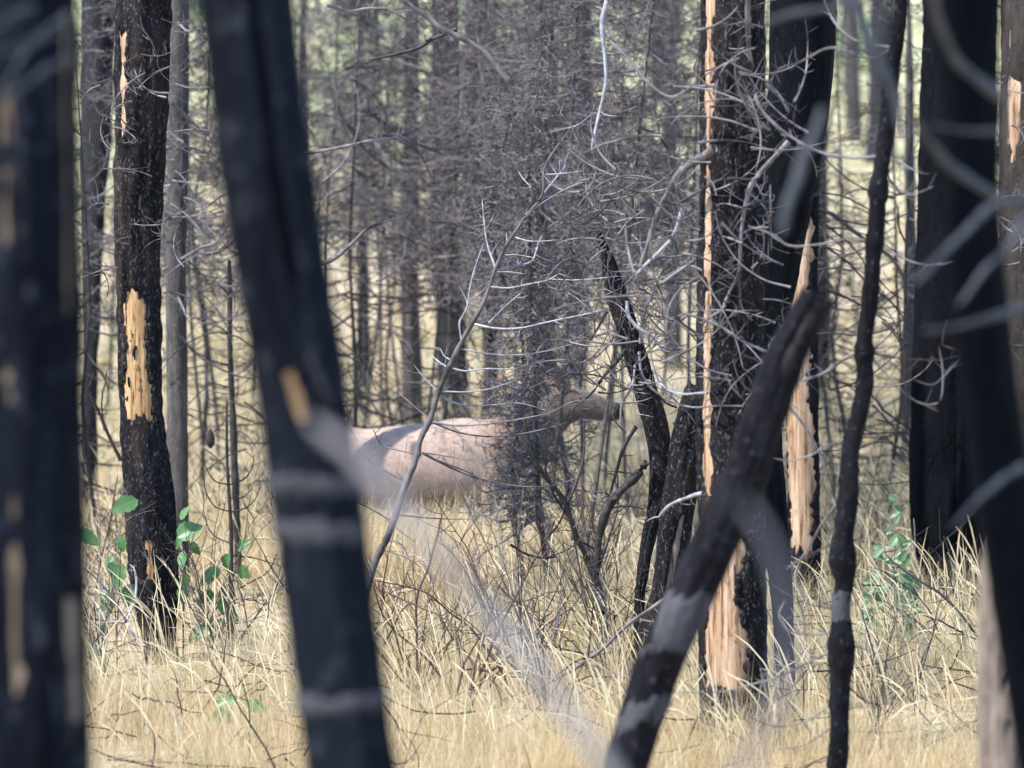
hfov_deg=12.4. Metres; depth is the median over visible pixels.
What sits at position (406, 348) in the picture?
burnt tree
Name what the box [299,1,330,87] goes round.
burnt tree
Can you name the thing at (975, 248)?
burnt tree
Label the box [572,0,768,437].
dead conifer
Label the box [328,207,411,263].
hanging branch
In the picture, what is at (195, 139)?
dead conifer
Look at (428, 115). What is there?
green bush
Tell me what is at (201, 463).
bare shrub
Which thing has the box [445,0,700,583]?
dead conifer
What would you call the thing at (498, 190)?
dead conifer
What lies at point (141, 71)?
burnt tree
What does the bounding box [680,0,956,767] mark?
dead sapling
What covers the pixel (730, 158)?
burnt tree
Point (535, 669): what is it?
dead pole
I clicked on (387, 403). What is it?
dead sapling
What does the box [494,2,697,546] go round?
dead conifer
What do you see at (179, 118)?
burnt tree
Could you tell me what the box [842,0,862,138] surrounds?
burnt tree
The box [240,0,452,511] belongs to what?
dead sapling
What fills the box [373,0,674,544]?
dead conifer
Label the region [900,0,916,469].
burnt tree
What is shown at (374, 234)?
dead conifer
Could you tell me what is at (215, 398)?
dead sapling
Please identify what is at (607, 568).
bare shrub
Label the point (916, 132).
dead conifer
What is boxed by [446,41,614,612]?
dead conifer
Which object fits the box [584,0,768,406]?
dead conifer
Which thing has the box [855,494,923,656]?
leafy plant
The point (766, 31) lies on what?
dead conifer
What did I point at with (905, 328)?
sapling
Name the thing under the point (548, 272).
burnt tree
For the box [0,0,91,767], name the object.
burnt tree
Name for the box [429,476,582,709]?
bare shrub
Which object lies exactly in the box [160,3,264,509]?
dead sapling
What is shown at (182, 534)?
leafy plant
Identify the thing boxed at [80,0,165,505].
burnt tree
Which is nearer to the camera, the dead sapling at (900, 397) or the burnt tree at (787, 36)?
the burnt tree at (787, 36)
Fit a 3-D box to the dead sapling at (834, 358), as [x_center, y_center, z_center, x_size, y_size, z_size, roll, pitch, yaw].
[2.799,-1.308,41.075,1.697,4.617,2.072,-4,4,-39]
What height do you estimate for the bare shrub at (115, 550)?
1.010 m
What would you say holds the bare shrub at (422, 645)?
on the ground at (336, 276)
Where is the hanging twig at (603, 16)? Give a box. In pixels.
[586,0,629,148]
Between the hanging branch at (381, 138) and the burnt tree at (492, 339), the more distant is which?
the burnt tree at (492, 339)
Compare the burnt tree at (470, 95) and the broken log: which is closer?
the broken log
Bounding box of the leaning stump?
[619,380,696,695]
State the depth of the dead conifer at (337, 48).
41.61 m
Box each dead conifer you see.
[78,0,238,344]
[101,0,237,442]
[104,0,234,489]
[296,0,373,251]
[297,0,466,409]
[298,0,434,300]
[302,0,469,423]
[313,0,472,425]
[322,0,470,428]
[334,0,575,514]
[341,0,555,518]
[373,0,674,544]
[395,1,603,408]
[399,0,579,522]
[403,0,572,418]
[411,0,637,417]
[415,0,693,549]
[419,0,582,413]
[444,0,697,571]
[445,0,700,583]
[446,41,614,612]
[453,90,571,593]
[465,0,628,565]
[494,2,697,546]
[507,2,635,243]
[521,0,699,494]
[550,0,769,382]
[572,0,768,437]
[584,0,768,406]
[625,0,866,323]
[843,0,1000,327]
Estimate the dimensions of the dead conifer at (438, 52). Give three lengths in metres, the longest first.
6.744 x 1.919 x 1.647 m
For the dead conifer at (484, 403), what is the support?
on the ground at (336, 276)
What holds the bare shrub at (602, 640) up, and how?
on the ground at (336, 276)
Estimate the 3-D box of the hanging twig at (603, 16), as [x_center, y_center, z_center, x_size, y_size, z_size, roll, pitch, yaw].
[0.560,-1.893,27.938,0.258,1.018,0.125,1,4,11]
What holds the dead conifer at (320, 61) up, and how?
on the ground at (336, 276)
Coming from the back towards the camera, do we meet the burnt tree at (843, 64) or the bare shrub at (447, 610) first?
the burnt tree at (843, 64)
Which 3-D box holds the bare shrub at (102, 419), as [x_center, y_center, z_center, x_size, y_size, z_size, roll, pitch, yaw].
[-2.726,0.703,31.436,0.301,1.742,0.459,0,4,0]
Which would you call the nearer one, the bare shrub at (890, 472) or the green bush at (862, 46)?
the bare shrub at (890, 472)
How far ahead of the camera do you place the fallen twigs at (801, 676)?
27.77 m
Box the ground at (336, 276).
[78,0,1000,767]
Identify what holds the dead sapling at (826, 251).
on the ground at (336, 276)
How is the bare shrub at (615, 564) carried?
on the ground at (336, 276)
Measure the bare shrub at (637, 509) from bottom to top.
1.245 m
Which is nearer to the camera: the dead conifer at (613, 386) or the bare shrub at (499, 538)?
the bare shrub at (499, 538)
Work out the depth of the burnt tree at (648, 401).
28.55 m
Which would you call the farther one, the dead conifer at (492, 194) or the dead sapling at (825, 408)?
the dead sapling at (825, 408)
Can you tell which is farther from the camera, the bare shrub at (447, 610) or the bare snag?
the bare shrub at (447, 610)
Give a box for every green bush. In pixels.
[105,134,114,195]
[189,0,199,27]
[306,64,367,137]
[318,2,428,69]
[396,80,508,160]
[459,0,477,16]
[834,15,868,68]
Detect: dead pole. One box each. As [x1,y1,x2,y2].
[310,419,615,767]
[737,501,793,767]
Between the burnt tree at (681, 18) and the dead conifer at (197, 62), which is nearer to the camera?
the dead conifer at (197, 62)
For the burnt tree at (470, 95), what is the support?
on the ground at (336, 276)
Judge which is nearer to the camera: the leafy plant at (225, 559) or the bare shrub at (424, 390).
the leafy plant at (225, 559)
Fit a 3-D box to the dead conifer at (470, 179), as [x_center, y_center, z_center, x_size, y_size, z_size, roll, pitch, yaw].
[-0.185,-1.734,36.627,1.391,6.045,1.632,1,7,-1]
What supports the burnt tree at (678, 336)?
on the ground at (336, 276)
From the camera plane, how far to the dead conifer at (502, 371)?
44.97 m
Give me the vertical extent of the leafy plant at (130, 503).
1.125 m
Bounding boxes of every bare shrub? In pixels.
[85,362,122,614]
[87,468,168,670]
[87,472,176,599]
[89,564,145,646]
[89,579,289,686]
[143,466,279,672]
[166,409,240,505]
[175,463,269,623]
[221,426,270,520]
[359,332,434,426]
[373,515,527,708]
[374,518,601,709]
[411,568,533,726]
[416,469,615,690]
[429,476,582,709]
[433,462,568,635]
[486,454,626,630]
[510,411,645,615]
[523,417,648,635]
[524,452,654,660]
[540,499,667,692]
[578,389,668,525]
[784,383,909,585]
[784,422,838,516]
[797,579,972,735]
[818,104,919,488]
[831,373,901,471]
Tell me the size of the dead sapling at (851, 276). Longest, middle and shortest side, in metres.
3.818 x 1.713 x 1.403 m
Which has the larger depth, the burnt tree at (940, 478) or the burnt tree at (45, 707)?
the burnt tree at (940, 478)
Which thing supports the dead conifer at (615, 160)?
on the ground at (336, 276)
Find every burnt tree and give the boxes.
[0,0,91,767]
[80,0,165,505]
[80,0,212,664]
[109,0,251,600]
[196,0,397,767]
[232,0,532,456]
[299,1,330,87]
[399,0,422,423]
[430,0,472,419]
[463,0,477,254]
[482,3,499,416]
[490,98,699,640]
[528,1,561,485]
[545,0,862,759]
[567,3,591,389]
[649,0,687,101]
[663,0,682,370]
[677,0,682,35]
[763,0,836,719]
[786,144,931,619]
[817,124,835,425]
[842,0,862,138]
[842,31,859,94]
[863,0,895,163]
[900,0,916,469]
[908,0,981,606]
[913,0,1023,767]
[1000,0,1023,423]
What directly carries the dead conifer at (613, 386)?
on the ground at (336, 276)
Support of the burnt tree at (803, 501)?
on the ground at (336, 276)
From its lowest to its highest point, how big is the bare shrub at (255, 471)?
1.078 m
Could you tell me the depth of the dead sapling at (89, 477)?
36.05 m
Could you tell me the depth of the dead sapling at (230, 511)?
30.64 m
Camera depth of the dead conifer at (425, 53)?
40.66 m
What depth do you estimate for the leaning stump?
28.06 m
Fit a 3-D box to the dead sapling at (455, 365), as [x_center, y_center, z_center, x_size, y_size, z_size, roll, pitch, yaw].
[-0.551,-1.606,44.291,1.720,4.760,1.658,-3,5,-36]
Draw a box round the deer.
[354,367,625,539]
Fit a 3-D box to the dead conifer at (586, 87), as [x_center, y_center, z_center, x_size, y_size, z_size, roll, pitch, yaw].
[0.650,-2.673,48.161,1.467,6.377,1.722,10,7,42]
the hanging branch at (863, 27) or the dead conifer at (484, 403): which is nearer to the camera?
the hanging branch at (863, 27)
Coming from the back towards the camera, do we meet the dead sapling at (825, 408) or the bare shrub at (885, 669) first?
the dead sapling at (825, 408)
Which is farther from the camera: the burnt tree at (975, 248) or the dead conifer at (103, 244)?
the dead conifer at (103, 244)
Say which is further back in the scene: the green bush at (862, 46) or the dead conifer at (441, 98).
the green bush at (862, 46)
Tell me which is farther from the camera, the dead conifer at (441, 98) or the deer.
the dead conifer at (441, 98)
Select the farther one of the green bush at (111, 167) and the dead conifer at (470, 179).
the green bush at (111, 167)
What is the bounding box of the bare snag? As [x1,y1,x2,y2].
[976,547,1016,767]
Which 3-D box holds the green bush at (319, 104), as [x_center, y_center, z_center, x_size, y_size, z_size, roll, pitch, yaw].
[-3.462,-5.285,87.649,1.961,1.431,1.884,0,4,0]
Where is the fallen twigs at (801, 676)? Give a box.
[87,388,977,767]
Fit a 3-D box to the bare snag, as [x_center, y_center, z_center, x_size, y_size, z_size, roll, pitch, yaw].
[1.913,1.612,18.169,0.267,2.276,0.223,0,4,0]
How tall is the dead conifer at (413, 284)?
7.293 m
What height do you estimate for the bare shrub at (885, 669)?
0.916 m
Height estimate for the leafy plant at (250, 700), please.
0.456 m
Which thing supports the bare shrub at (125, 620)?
on the ground at (336, 276)
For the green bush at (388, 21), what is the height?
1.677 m
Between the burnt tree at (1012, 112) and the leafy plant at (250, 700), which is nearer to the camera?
the leafy plant at (250, 700)
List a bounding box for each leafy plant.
[88,495,137,671]
[175,506,213,667]
[197,539,251,653]
[207,694,265,747]
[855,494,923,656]
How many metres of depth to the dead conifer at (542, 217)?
35.35 m
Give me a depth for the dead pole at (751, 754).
7.24 m
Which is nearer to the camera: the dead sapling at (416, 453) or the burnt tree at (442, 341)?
the dead sapling at (416, 453)
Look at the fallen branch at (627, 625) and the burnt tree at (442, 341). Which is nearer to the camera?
the fallen branch at (627, 625)
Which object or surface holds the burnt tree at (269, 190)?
on the ground at (336, 276)
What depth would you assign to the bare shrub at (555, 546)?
31.17 m
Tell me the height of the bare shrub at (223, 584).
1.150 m
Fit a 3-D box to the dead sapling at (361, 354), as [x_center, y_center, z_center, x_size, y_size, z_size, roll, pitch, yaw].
[-1.477,-1.250,35.892,1.892,5.140,2.634,-5,5,-39]
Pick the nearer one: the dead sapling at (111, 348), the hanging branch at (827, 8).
the hanging branch at (827, 8)
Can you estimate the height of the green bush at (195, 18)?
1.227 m
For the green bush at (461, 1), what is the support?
on the ground at (336, 276)
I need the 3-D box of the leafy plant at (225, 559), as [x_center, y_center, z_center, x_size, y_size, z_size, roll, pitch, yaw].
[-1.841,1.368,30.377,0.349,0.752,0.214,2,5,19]
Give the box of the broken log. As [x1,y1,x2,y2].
[607,286,831,767]
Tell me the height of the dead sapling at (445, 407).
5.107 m
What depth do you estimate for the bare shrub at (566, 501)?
29.14 m
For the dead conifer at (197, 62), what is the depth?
39.24 m
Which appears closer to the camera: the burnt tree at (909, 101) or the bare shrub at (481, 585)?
the bare shrub at (481, 585)
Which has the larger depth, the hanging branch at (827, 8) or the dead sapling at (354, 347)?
the dead sapling at (354, 347)
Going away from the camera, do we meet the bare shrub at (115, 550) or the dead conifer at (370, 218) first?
the bare shrub at (115, 550)
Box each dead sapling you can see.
[79,37,212,548]
[98,37,260,467]
[98,93,165,421]
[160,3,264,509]
[160,196,259,589]
[186,25,445,539]
[188,7,323,410]
[191,402,277,648]
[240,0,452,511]
[337,52,462,428]
[350,0,543,531]
[360,0,510,420]
[361,102,621,578]
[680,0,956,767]
[765,25,910,528]
[817,9,915,481]
[818,8,903,444]
[819,1,921,520]
[827,73,901,375]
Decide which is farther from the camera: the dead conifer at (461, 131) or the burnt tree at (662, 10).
the burnt tree at (662, 10)
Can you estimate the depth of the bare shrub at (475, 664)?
27.00 m
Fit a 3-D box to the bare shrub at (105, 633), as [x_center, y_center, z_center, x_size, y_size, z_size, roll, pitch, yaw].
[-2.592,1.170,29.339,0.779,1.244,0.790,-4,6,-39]
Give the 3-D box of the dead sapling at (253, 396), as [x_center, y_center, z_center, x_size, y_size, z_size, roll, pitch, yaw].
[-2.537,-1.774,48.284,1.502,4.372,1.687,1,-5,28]
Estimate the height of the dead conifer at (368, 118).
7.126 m
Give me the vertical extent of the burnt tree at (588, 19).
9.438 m
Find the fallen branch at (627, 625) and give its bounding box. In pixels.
[523,582,663,702]
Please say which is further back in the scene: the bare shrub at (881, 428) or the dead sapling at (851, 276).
the dead sapling at (851, 276)
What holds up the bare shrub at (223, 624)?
on the ground at (336, 276)
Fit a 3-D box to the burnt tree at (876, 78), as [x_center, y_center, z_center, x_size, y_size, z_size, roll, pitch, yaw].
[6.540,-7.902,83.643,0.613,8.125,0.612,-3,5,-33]
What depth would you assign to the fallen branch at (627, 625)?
27.02 m
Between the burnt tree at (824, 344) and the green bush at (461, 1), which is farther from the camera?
the green bush at (461, 1)
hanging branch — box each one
[312,116,445,158]
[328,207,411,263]
[366,11,456,62]
[400,0,514,86]
[762,0,875,23]
[779,107,825,235]
[838,0,905,138]
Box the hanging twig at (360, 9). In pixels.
[327,0,420,22]
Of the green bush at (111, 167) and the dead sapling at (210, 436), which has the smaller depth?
the dead sapling at (210, 436)
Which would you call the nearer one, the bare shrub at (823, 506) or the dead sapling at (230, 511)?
the dead sapling at (230, 511)
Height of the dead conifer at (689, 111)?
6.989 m
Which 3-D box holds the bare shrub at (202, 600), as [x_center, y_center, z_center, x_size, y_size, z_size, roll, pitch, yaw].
[-1.775,1.183,29.198,0.869,1.322,1.311,-1,4,-13]
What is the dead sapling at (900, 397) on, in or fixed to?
on the ground at (336, 276)
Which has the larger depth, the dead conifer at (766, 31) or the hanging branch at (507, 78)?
the dead conifer at (766, 31)
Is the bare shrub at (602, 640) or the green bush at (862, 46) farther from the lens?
the green bush at (862, 46)
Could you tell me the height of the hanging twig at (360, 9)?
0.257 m

